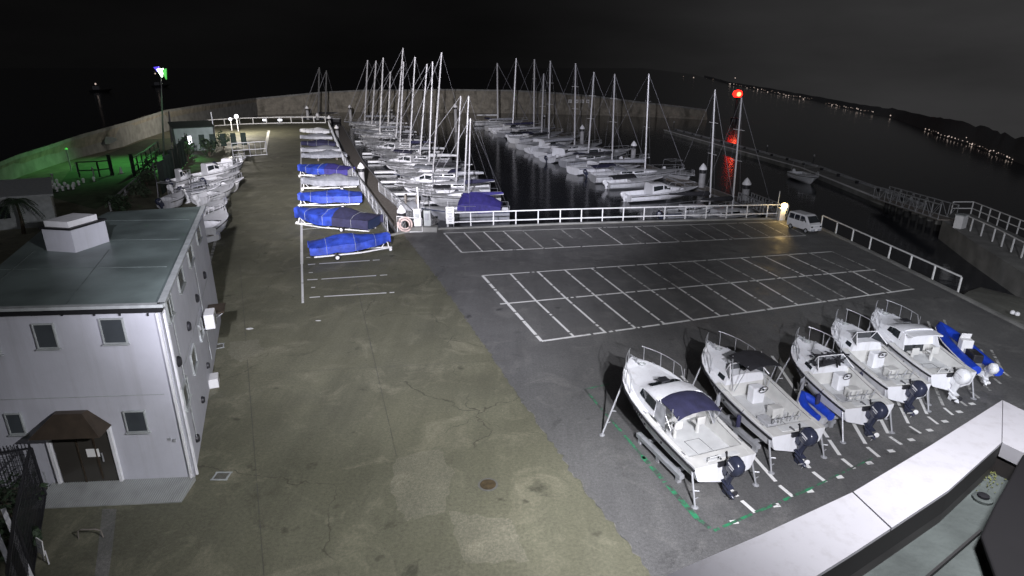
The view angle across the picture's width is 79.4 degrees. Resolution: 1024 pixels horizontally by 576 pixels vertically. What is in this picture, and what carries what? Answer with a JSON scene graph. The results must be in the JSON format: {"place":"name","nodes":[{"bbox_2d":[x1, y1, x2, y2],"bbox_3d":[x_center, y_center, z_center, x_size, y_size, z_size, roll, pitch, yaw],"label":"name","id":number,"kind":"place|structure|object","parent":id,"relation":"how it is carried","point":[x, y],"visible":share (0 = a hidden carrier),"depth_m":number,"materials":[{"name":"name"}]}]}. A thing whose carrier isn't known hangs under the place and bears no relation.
{"place":"outdoors","nodes":[
{"label":"outdoors","id":0,"kind":"place"},
{"bbox_2d":[95,509,116,575],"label":"path","id":1,"kind":"structure","parent":0,"point":[105,543],"depth_m":19.24,"materials":[{"name":"concrete"}]},
{"bbox_2d":[0,118,860,575],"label":"ground","id":2,"kind":"structure","parent":0,"point":[322,442],"depth_m":25.09,"materials":[{"name":"concrete"}]},
{"bbox_2d":[0,515,43,559],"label":"shrub","id":3,"kind":"object","parent":2,"relation":"on","point":[36,533],"visible":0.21,"depth_m":18.68,"materials":[{"name":"green plant"}]},
{"bbox_2d":[0,198,45,233],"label":"palm","id":4,"kind":"object","parent":2,"relation":"on","point":[16,202],"visible":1,"depth_m":53.60,"materials":[{"name":"green plant"}]},
{"bbox_2d":[0,443,46,575],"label":"fence","id":5,"kind":"object","parent":2,"relation":"on","point":[16,538],"visible":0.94,"depth_m":18.60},
{"bbox_2d":[0,468,48,525],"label":"shrub","id":6,"kind":"object","parent":2,"relation":"on","point":[8,493],"visible":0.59,"depth_m":19.99,"materials":[{"name":"green plant"}]},
{"bbox_2d":[0,177,56,229],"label":"house","id":7,"kind":"structure","parent":2,"relation":"on","point":[39,191],"depth_m":56.52,"materials":[{"name":"grey concrete"}]},
{"bbox_2d":[0,205,220,487],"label":"office building","id":8,"kind":"structure","parent":2,"relation":"on","point":[107,353],"depth_m":21.24,"materials":[{"name":"paint"}]},
{"bbox_2d":[3,412,28,436],"bbox_3d":[-16.811,4.609,20.906,0.605,0.854,0.180,-1,20,-4],"label":"window","id":9,"kind":"structure","parent":8,"relation":"in","point":[15,423],"depth_m":20.88,"materials":[{"name":"grey glass"}]},
{"bbox_2d":[31,323,61,350],"bbox_3d":[-15.056,1.565,19.937,0.744,0.919,0.180,-1,20,-4],"label":"window","id":10,"kind":"structure","parent":8,"relation":"in","point":[45,335],"depth_m":19.91,"materials":[{"name":"grey glass"}]},
{"bbox_2d":[38,213,109,252],"bbox_3d":[-18.473,-2.385,26.109,1.500,1.268,1.869,4,20,10],"label":"roof vent","id":11,"kind":"object","parent":8,"relation":"on","point":[75,232],"visible":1,"depth_m":25.50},
{"bbox_2d":[52,431,118,482],"bbox_3d":[-14.868,5.918,21.470,1.861,2.300,0.126,-1,20,-4],"label":"door","id":12,"kind":"structure","parent":8,"relation":"in","point":[88,459],"depth_m":21.51,"materials":[{"name":"brown wood"}]},
{"bbox_2d":[98,318,129,345],"bbox_3d":[-12.935,1.410,20.038,0.828,0.936,0.180,-1,20,-4],"label":"window","id":13,"kind":"structure","parent":8,"relation":"in","point":[113,330],"depth_m":20.02,"materials":[{"name":"grey glass"}]},
{"bbox_2d":[122,410,150,434],"bbox_3d":[-12.900,4.596,21.189,0.796,0.881,0.180,-1,20,-4],"label":"window","id":14,"kind":"structure","parent":8,"relation":"in","point":[136,422],"depth_m":21.16,"materials":[{"name":"grey glass"}]},
{"bbox_2d":[203,308,216,329],"bbox_3d":[-14.163,1.456,28.837,0.595,0.745,0.950,-7,21,-20],"label":"air conditioner","id":15,"kind":"object","parent":8,"relation":"attached to","point":[210,319],"visible":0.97,"depth_m":28.50,"materials":[{"name":"white paint"}]},
{"bbox_2d":[31,477,195,508],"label":"entrance ramp","id":16,"kind":"structure","parent":2,"relation":"on","point":[124,492],"depth_m":21.35,"materials":[{"name":"concrete"}]},
{"bbox_2d":[53,138,173,208],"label":"lawn","id":17,"kind":"structure","parent":2,"relation":"on","point":[89,193],"depth_m":82.74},
{"bbox_2d":[102,194,132,210],"bbox_3d":[-40.516,-8.814,63.506,2.599,1.846,2.536,0,20,0],"label":"shrub","id":18,"kind":"object","parent":2,"relation":"on","point":[115,205],"visible":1,"depth_m":63.15,"materials":[{"name":"green plant"}]},
{"bbox_2d":[155,181,184,208],"bbox_3d":[-34.886,-9.251,62.875,2.380,3.237,3.475,7,21,18],"label":"motorboat","id":19,"kind":"object","parent":2,"relation":"on","point":[173,200],"visible":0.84,"depth_m":62.61,"materials":[{"name":"white plastic"}]},
{"bbox_2d":[152,133,190,196],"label":"net screen","id":20,"kind":"object","parent":2,"relation":"on","point":[175,157],"visible":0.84,"depth_m":78.93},
{"bbox_2d":[164,168,191,186],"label":"motorboat","id":21,"kind":"object","parent":2,"relation":"on","point":[181,177],"visible":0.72,"depth_m":73.11,"materials":[{"name":"white plastic"}]},
{"bbox_2d":[181,179,220,203],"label":"motorboat","id":22,"kind":"object","parent":2,"relation":"on","point":[210,187],"visible":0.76,"depth_m":66.59,"materials":[{"name":"white plastic"}]},
{"bbox_2d":[168,120,246,150],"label":"shed","id":23,"kind":"structure","parent":2,"relation":"on","point":[195,131],"depth_m":107.71,"materials":[{"name":"white"}]},
{"bbox_2d":[185,161,237,182],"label":"motorboat","id":24,"kind":"object","parent":2,"relation":"on","point":[209,169],"visible":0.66,"depth_m":77.65,"materials":[{"name":"white plastic"}]},
{"bbox_2d":[190,178,234,206],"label":"motorboat","id":25,"kind":"object","parent":2,"relation":"on","point":[200,199],"visible":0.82,"depth_m":65.70,"materials":[{"name":"white plastic"}]},
{"bbox_2d":[203,203,228,235],"bbox_3d":[-26.158,-5.604,53.858,2.380,2.493,6.290,-2,20,-6],"label":"motorboat","id":26,"kind":"object","parent":2,"relation":"on","point":[215,222],"visible":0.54,"depth_m":54.51,"materials":[{"name":"white plastic"}]},
{"bbox_2d":[227,339,263,361],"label":"ground repair","id":27,"kind":"structure","parent":2,"relation":"on","point":[240,351],"depth_m":32.32,"materials":[{"name":"concrete"}]},
{"bbox_2d":[301,149,346,158],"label":"covered boat","id":28,"kind":"object","parent":2,"relation":"on","point":[328,153],"visible":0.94,"depth_m":95.84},
{"bbox_2d":[297,163,354,174],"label":"covered boat","id":29,"kind":"object","parent":2,"relation":"on","point":[324,169],"visible":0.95,"depth_m":80.33,"materials":[{"name":"blue fabric"}]},
{"bbox_2d":[298,200,359,206],"bbox_3d":[-19.150,-9.032,64.498,6.243,1.239,2.850,-4,20,-11],"label":"trailer","id":30,"kind":"object","parent":2,"relation":"on","point":[342,204],"visible":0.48,"depth_m":64.11,"materials":[{"name":"white paint"}]},
{"bbox_2d":[297,189,362,202],"bbox_3d":[-18.966,-9.591,64.339,6.478,1.398,2.711,-4,20,-11],"label":"covered boat","id":31,"kind":"object","parent":30,"relation":"on","point":[335,195],"visible":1,"depth_m":63.49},
{"bbox_2d":[301,173,358,185],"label":"covered boat","id":32,"kind":"object","parent":2,"relation":"on","point":[335,179],"visible":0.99,"depth_m":73.00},
{"bbox_2d":[295,218,375,231],"bbox_3d":[-16.495,-6.056,56.792,8.075,0.916,3.250,6,21,16],"label":"trailer","id":33,"kind":"object","parent":2,"relation":"on","point":[341,229],"visible":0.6,"depth_m":56.35,"materials":[{"name":"white paint"}]},
{"bbox_2d":[294,206,383,229],"bbox_3d":[-16.264,-6.572,56.532,8.384,1.714,3.109,6,21,16],"label":"covered boat","id":34,"kind":"object","parent":33,"relation":"on","point":[345,217],"visible":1,"depth_m":55.36,"materials":[{"name":"blue fabric"}]},
{"bbox_2d":[314,242,391,260],"bbox_3d":[-12.462,-3.177,48.408,6.046,1.139,2.650,-7,21,-20],"label":"trailer","id":35,"kind":"object","parent":2,"relation":"on","point":[337,257],"visible":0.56,"depth_m":47.94,"materials":[{"name":"white paint"}]},
{"bbox_2d":[307,232,390,255],"bbox_3d":[-12.632,-3.644,48.170,6.273,1.378,2.502,-7,21,-20],"label":"covered boat","id":36,"kind":"object","parent":35,"relation":"on","point":[344,243],"visible":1,"depth_m":47.25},
{"bbox_2d":[0,89,706,179],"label":"sea wall","id":37,"kind":"structure","parent":2,"relation":"on","point":[77,146],"depth_m":212.37,"materials":[{"name":"concrete"}]},
{"bbox_2d":[328,120,387,230],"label":"walkway railing","id":38,"kind":"object","parent":2,"relation":"on","point":[361,187],"visible":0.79,"depth_m":71.33,"materials":[{"name":"metal"}]},
{"bbox_2d":[219,265,502,575],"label":"ground joints","id":39,"kind":"object","parent":2,"relation":"on","point":[311,370],"visible":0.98,"depth_m":27.90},
{"bbox_2d":[390,448,454,520],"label":"ground repair","id":40,"kind":"structure","parent":2,"relation":"on","point":[420,484],"depth_m":21.95,"materials":[{"name":"concrete"}]},
{"bbox_2d":[449,511,528,563],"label":"ground repair","id":41,"kind":"structure","parent":2,"relation":"on","point":[480,538],"depth_m":19.36,"materials":[{"name":"concrete"}]},
{"bbox_2d":[447,204,788,226],"bbox_3d":[10.475,-6.973,58.622,33.126,1.350,0.436,-2,20,-6],"label":"quay fence","id":42,"kind":"object","parent":2,"relation":"on","point":[623,216],"visible":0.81,"depth_m":58.71,"materials":[{"name":"metal"}]},
{"bbox_2d":[737,192,780,216],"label":"gangway","id":43,"kind":"object","parent":2,"relation":"on","point":[761,209],"visible":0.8,"depth_m":66.81,"materials":[{"name":"metal"}]},
{"bbox_2d":[821,215,961,291],"bbox_3d":[28.799,-3.183,48.407,0.117,1.150,17.539,-1,20,-2],"label":"quay fence","id":44,"kind":"object","parent":2,"relation":"on","point":[935,266],"visible":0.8,"depth_m":46.03,"materials":[{"name":"metal"}]},
{"bbox_2d":[964,287,1023,324],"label":"slipway","id":45,"kind":"structure","parent":2,"relation":"on","point":[1005,304],"depth_m":41.88,"materials":[{"name":"concrete"}]},
{"bbox_2d":[0,68,1023,295],"bbox_3d":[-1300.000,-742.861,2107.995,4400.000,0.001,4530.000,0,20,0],"label":"water","id":46,"kind":"structure","parent":0,"point":[41,107],"depth_m":143.73,"materials":[{"name":"grey liquid"}]},
{"bbox_2d":[344,60,399,125],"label":"sailboat","id":47,"kind":"object","parent":46,"relation":"on","point":[364,122],"visible":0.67,"depth_m":171.17,"materials":[{"name":"white plastic"}]},
{"bbox_2d":[334,126,413,232],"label":"pontoon walkway","id":48,"kind":"structure","parent":46,"relation":"on","point":[388,206],"depth_m":86.77,"materials":[{"name":"metal"}]},
{"bbox_2d":[349,61,407,129],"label":"sailboat","id":49,"kind":"object","parent":46,"relation":"on","point":[373,126],"visible":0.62,"depth_m":160.83,"materials":[{"name":"white plastic"}]},
{"bbox_2d":[352,72,412,133],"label":"sailboat","id":50,"kind":"object","parent":46,"relation":"on","point":[376,129],"visible":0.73,"depth_m":151.12,"materials":[{"name":"white plastic"}]},
{"bbox_2d":[354,58,416,138],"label":"sailboat","id":51,"kind":"object","parent":46,"relation":"on","point":[379,134],"visible":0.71,"depth_m":141.51,"materials":[{"name":"white plastic"}]},
{"bbox_2d":[358,48,422,143],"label":"sailboat","id":52,"kind":"object","parent":46,"relation":"on","point":[396,132],"visible":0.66,"depth_m":131.62,"materials":[{"name":"white plastic"}]},
{"bbox_2d":[362,62,430,147],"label":"sailboat","id":53,"kind":"object","parent":46,"relation":"on","point":[401,144],"visible":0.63,"depth_m":122.95,"materials":[{"name":"white plastic"}]},
{"bbox_2d":[368,57,441,153],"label":"sailboat","id":54,"kind":"object","parent":46,"relation":"on","point":[416,148],"visible":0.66,"depth_m":113.84,"materials":[{"name":"white plastic"}]},
{"bbox_2d":[372,64,451,161],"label":"sailboat","id":55,"kind":"object","parent":46,"relation":"on","point":[421,157],"visible":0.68,"depth_m":105.56,"materials":[{"name":"white plastic"}]},
{"bbox_2d":[377,61,464,170],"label":"sailboat","id":56,"kind":"object","parent":46,"relation":"on","point":[426,162],"visible":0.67,"depth_m":97.35,"materials":[{"name":"white plastic"}]},
{"bbox_2d":[398,172,453,183],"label":"motorboat","id":57,"kind":"object","parent":46,"relation":"on","point":[417,179],"visible":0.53,"depth_m":85.27,"materials":[{"name":"white plastic"}]},
{"bbox_2d":[409,184,458,199],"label":"motorboat","id":58,"kind":"object","parent":46,"relation":"on","point":[421,192],"visible":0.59,"depth_m":78.14,"materials":[{"name":"white plastic"}]},
{"bbox_2d":[393,52,477,180],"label":"sailboat","id":59,"kind":"object","parent":46,"relation":"on","point":[450,175],"visible":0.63,"depth_m":88.12,"materials":[{"name":"white plastic"}]},
{"bbox_2d":[394,96,489,192],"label":"sailboat","id":60,"kind":"object","parent":46,"relation":"on","point":[456,184],"visible":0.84,"depth_m":80.76,"materials":[{"name":"white plastic"}]},
{"bbox_2d":[422,96,500,205],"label":"sailboat","id":61,"kind":"object","parent":46,"relation":"on","point":[441,198],"visible":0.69,"depth_m":74.76,"materials":[{"name":"white plastic"}]},
{"bbox_2d":[421,118,509,220],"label":"sailboat","id":62,"kind":"object","parent":46,"relation":"on","point":[439,212],"visible":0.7,"depth_m":67.68,"materials":[{"name":"white plastic"}]},
{"bbox_2d":[457,192,502,213],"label":"boat tent","id":63,"kind":"object","parent":62,"relation":"on","point":[481,201],"visible":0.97,"depth_m":67.14,"materials":[{"name":"blue fabric"}]},
{"bbox_2d":[473,63,527,125],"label":"sailboat","id":64,"kind":"object","parent":46,"relation":"on","point":[482,123],"visible":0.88,"depth_m":175.72,"materials":[{"name":"white plastic"}]},
{"bbox_2d":[484,58,540,130],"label":"sailboat","id":65,"kind":"object","parent":46,"relation":"on","point":[494,126],"visible":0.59,"depth_m":162.78,"materials":[{"name":"white plastic"}]},
{"bbox_2d":[496,59,554,137],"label":"sailboat","id":66,"kind":"object","parent":46,"relation":"on","point":[502,134],"visible":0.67,"depth_m":149.80,"materials":[{"name":"white plastic"}]},
{"bbox_2d":[508,74,562,143],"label":"sailboat","id":67,"kind":"object","parent":46,"relation":"on","point":[518,138],"visible":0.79,"depth_m":138.79,"materials":[{"name":"white plastic"}]},
{"bbox_2d":[515,61,579,149],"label":"sailboat","id":68,"kind":"object","parent":46,"relation":"on","point":[521,146],"visible":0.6,"depth_m":128.86,"materials":[{"name":"white plastic"}]},
{"bbox_2d":[539,145,577,162],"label":"motorboat","id":69,"kind":"object","parent":46,"relation":"on","point":[551,158],"visible":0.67,"depth_m":111.24,"materials":[{"name":"white plastic"}]},
{"bbox_2d":[533,63,601,157],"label":"sailboat","id":70,"kind":"object","parent":46,"relation":"on","point":[538,153],"visible":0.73,"depth_m":117.54,"materials":[{"name":"white plastic"}]},
{"bbox_2d":[558,72,625,167],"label":"sailboat","id":71,"kind":"object","parent":46,"relation":"on","point":[562,162],"visible":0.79,"depth_m":104.97,"materials":[{"name":"white plastic"}]},
{"bbox_2d":[566,74,644,174],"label":"sailboat","id":72,"kind":"object","parent":46,"relation":"on","point":[577,169],"visible":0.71,"depth_m":99.05,"materials":[{"name":"white plastic"}]},
{"bbox_2d":[583,163,639,177],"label":"motorboat","id":73,"kind":"object","parent":46,"relation":"on","point":[602,167],"visible":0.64,"depth_m":95.18,"materials":[{"name":"white plastic"}]},
{"bbox_2d":[602,173,661,188],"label":"motorboat","id":74,"kind":"object","parent":46,"relation":"on","point":[622,183],"visible":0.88,"depth_m":85.72,"materials":[{"name":"white plastic"}]},
{"bbox_2d":[589,74,684,182],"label":"sailboat","id":75,"kind":"object","parent":46,"relation":"on","point":[596,177],"visible":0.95,"depth_m":90.87,"materials":[{"name":"white plastic"}]},
{"bbox_2d":[620,181,697,201],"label":"motorboat","id":76,"kind":"object","parent":46,"relation":"on","point":[655,191],"visible":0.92,"depth_m":77.90,"materials":[{"name":"white plastic"}]},
{"bbox_2d":[550,131,774,210],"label":"pontoon walkway","id":77,"kind":"structure","parent":46,"relation":"on","point":[716,193],"depth_m":87.59,"materials":[{"name":"metal"}]},
{"bbox_2d":[658,90,734,219],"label":"sailboat","id":78,"kind":"object","parent":46,"relation":"on","point":[677,211],"visible":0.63,"depth_m":67.47,"materials":[{"name":"white plastic"}]},
{"bbox_2d":[688,98,772,218],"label":"sailboat","id":79,"kind":"object","parent":46,"relation":"on","point":[732,210],"visible":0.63,"depth_m":65.43,"materials":[{"name":"white plastic"}]},
{"bbox_2d":[664,129,923,211],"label":"breakwater pontoon","id":80,"kind":"object","parent":46,"relation":"on","point":[860,188],"visible":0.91,"depth_m":98.77,"materials":[{"name":"concrete"}]},
{"bbox_2d":[787,161,818,183],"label":"motorboat","id":81,"kind":"object","parent":46,"relation":"on","point":[805,177],"visible":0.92,"depth_m":90.35,"materials":[{"name":"silver metal"}]},
{"bbox_2d":[938,212,1023,298],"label":"wharf","id":82,"kind":"structure","parent":46,"relation":"in","point":[1003,266],"depth_m":52.59,"materials":[{"name":"concrete"}]},
{"bbox_2d":[873,186,958,220],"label":"gangway","id":83,"kind":"object","parent":82,"relation":"on","point":[919,210],"visible":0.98,"depth_m":66.19,"materials":[{"name":"metal"}]},
{"bbox_2d":[950,201,1023,233],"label":"wharf railing","id":84,"kind":"object","parent":82,"relation":"on","point":[998,219],"visible":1,"depth_m":59.85,"materials":[{"name":"metal"}]},
{"bbox_2d":[0,0,1023,138],"label":"sky","id":85,"kind":"structure","parent":0,"point":[960,60],"materials":[{"name":"black"}]},
{"bbox_2d":[404,219,1023,575],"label":"asphalt","id":86,"kind":"structure","parent":0,"point":[662,530],"depth_m":34.38,"materials":[{"name":"asphalt"}]},
{"bbox_2d":[409,241,640,556],"bbox_3d":[-2.630,1.920,35.931,0.397,0.001,38.949,-7,21,-18],"label":"worn seam","id":87,"kind":"object","parent":86,"relation":"on","point":[538,424],"visible":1,"depth_m":24.70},
{"bbox_2d":[210,160,1010,405],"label":"worn bay markings","id":88,"kind":"object","parent":86,"relation":"on","point":[928,322],"visible":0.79,"depth_m":44.12,"materials":[{"name":"paint"}]},
{"bbox_2d":[263,130,975,523],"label":"bay markings","id":89,"kind":"object","parent":86,"relation":"on","point":[661,322],"visible":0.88,"depth_m":39.55,"materials":[{"name":"white paint"}]},
{"bbox_2d":[636,432,684,482],"bbox_3d":[6.624,6.272,23.254,2.400,0.425,3.436,-7,21,-19],"label":"boat cradle","id":90,"kind":"object","parent":86,"relation":"on","point":[660,456],"visible":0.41,"depth_m":22.96,"materials":[{"name":"metal"}]},
{"bbox_2d":[622,346,756,499],"bbox_3d":[6.349,4.894,23.565,2.839,2.932,7.297,-7,21,-19],"label":"motorboat","id":91,"kind":"object","parent":90,"relation":"on","point":[687,428],"visible":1,"depth_m":22.82,"materials":[{"name":"plastic"}]},
{"bbox_2d":[343,163,1023,329],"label":"kerb","id":92,"kind":"structure","parent":86,"relation":"on","point":[980,305],"depth_m":55.16,"materials":[{"name":"concrete"}]},
{"bbox_2d":[584,384,872,531],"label":"green bay markings","id":93,"kind":"object","parent":86,"relation":"on","point":[689,509],"visible":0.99,"depth_m":21.53,"materials":[{"name":"paint"}]},
{"bbox_2d":[715,411,762,452],"bbox_3d":[10.053,5.695,24.854,2.240,0.425,3.249,-6,21,-15],"label":"boat cradle","id":94,"kind":"object","parent":86,"relation":"on","point":[745,436],"visible":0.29,"depth_m":24.47,"materials":[{"name":"metal"}]},
{"bbox_2d":[700,331,825,468],"bbox_3d":[9.839,4.278,25.098,2.954,3.049,6.944,-6,21,-15],"label":"motorboat","id":95,"kind":"object","parent":94,"relation":"on","point":[755,398],"visible":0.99,"depth_m":24.79,"materials":[{"name":"plastic"}]},
{"bbox_2d":[787,210,821,232],"bbox_3d":[26.293,-5.941,55.444,1.546,1.559,2.979,-7,21,-18],"label":"parked van","id":96,"kind":"object","parent":86,"relation":"on","point":[806,222],"visible":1,"depth_m":54.81,"materials":[{"name":"white paint"}]},
{"bbox_2d":[827,415,840,427],"bbox_3d":[13.906,5.200,26.226,2.120,0.425,2.575,-4,20,-10],"label":"boat cradle","id":97,"kind":"object","parent":86,"relation":"on","point":[831,423],"visible":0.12,"depth_m":25.32,"materials":[{"name":"metal"}]},
{"bbox_2d":[790,327,894,439],"bbox_3d":[13.808,3.956,26.304,2.805,2.838,5.670,-4,20,-10],"label":"motorboat","id":98,"kind":"object","parent":97,"relation":"on","point":[837,383],"visible":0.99,"depth_m":26.19,"materials":[{"name":"plastic"}]},
{"bbox_3d":[16.581,4.575,27.960,1.960,0.425,2.763,-3,20,-8],"label":"boat cradle","id":99,"kind":"object","parent":86,"relation":"on","visible":0},
{"bbox_2d":[830,309,931,416],"bbox_3d":[16.496,3.279,28.093,2.605,2.898,6.025,-3,20,-8],"label":"motorboat","id":100,"kind":"object","parent":99,"relation":"on","point":[877,364],"visible":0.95,"depth_m":27.97,"materials":[{"name":"plastic"}]},
{"bbox_3d":[19.236,4.175,29.070,2.080,0.425,2.913,-2,20,-6],"label":"boat cradle","id":101,"kind":"object","parent":86,"relation":"on","visible":0},
{"bbox_2d":[870,300,976,403],"bbox_3d":[19.171,2.888,29.266,2.440,2.838,6.310,-2,20,-6],"label":"motorboat","id":102,"kind":"object","parent":101,"relation":"on","point":[921,351],"visible":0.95,"depth_m":28.86,"materials":[{"name":"plastic"}]},
{"bbox_2d":[704,75,1023,164],"bbox_3d":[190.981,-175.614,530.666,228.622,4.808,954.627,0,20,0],"label":"hills","id":103,"kind":"structure","parent":0,"point":[1004,144],"depth_m":152.08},
{"bbox_2d":[863,473,1007,575],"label":"roof terrace ground","id":104,"kind":"structure","parent":0,"point":[953,530],"depth_m":3.51,"materials":[{"name":"concrete"}]},
{"bbox_2d":[665,401,1023,575],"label":"roof parapet","id":105,"kind":"structure","parent":104,"relation":"attached to","point":[868,527],"depth_m":3.41,"materials":[{"name":"concrete"}]},
{"bbox_2d":[926,529,991,575],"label":"roof plinth","id":106,"kind":"structure","parent":104,"relation":"on","point":[967,557],"depth_m":3.17,"materials":[{"name":"grey"}]},
{"bbox_2d":[979,455,1023,575],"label":"equipment housing","id":107,"kind":"object","parent":104,"relation":"on","point":[1001,539],"visible":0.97,"depth_m":3.24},
{"bbox_3d":[22.050,3.831,30.088,1.080,0.380,2.259,3,20,10],"label":"boat cradle","id":108,"kind":"object","parent":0,"visible":0},
{"bbox_2d":[935,322,1003,385],"bbox_3d":[22.122,2.995,30.209,1.398,1.615,5.624,3,20,10],"label":"inflatable boat","id":109,"kind":"object","parent":108,"relation":"on","point":[962,347],"visible":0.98,"depth_m":29.51,"materials":[{"name":"blue rubber"}]},
{"bbox_3d":[12.502,5.568,25.612,0.820,0.150,0.775,-4,20,-10],"label":"boat cradle","id":110,"kind":"object","parent":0,"visible":0},
{"bbox_2d":[797,390,834,424],"bbox_3d":[12.448,4.951,25.683,1.049,0.821,1.667,-4,20,-10],"label":"inflatable boat","id":111,"kind":"object","parent":110,"relation":"on","point":[821,413],"visible":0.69,"depth_m":25.36,"materials":[{"name":"blue rubber"}]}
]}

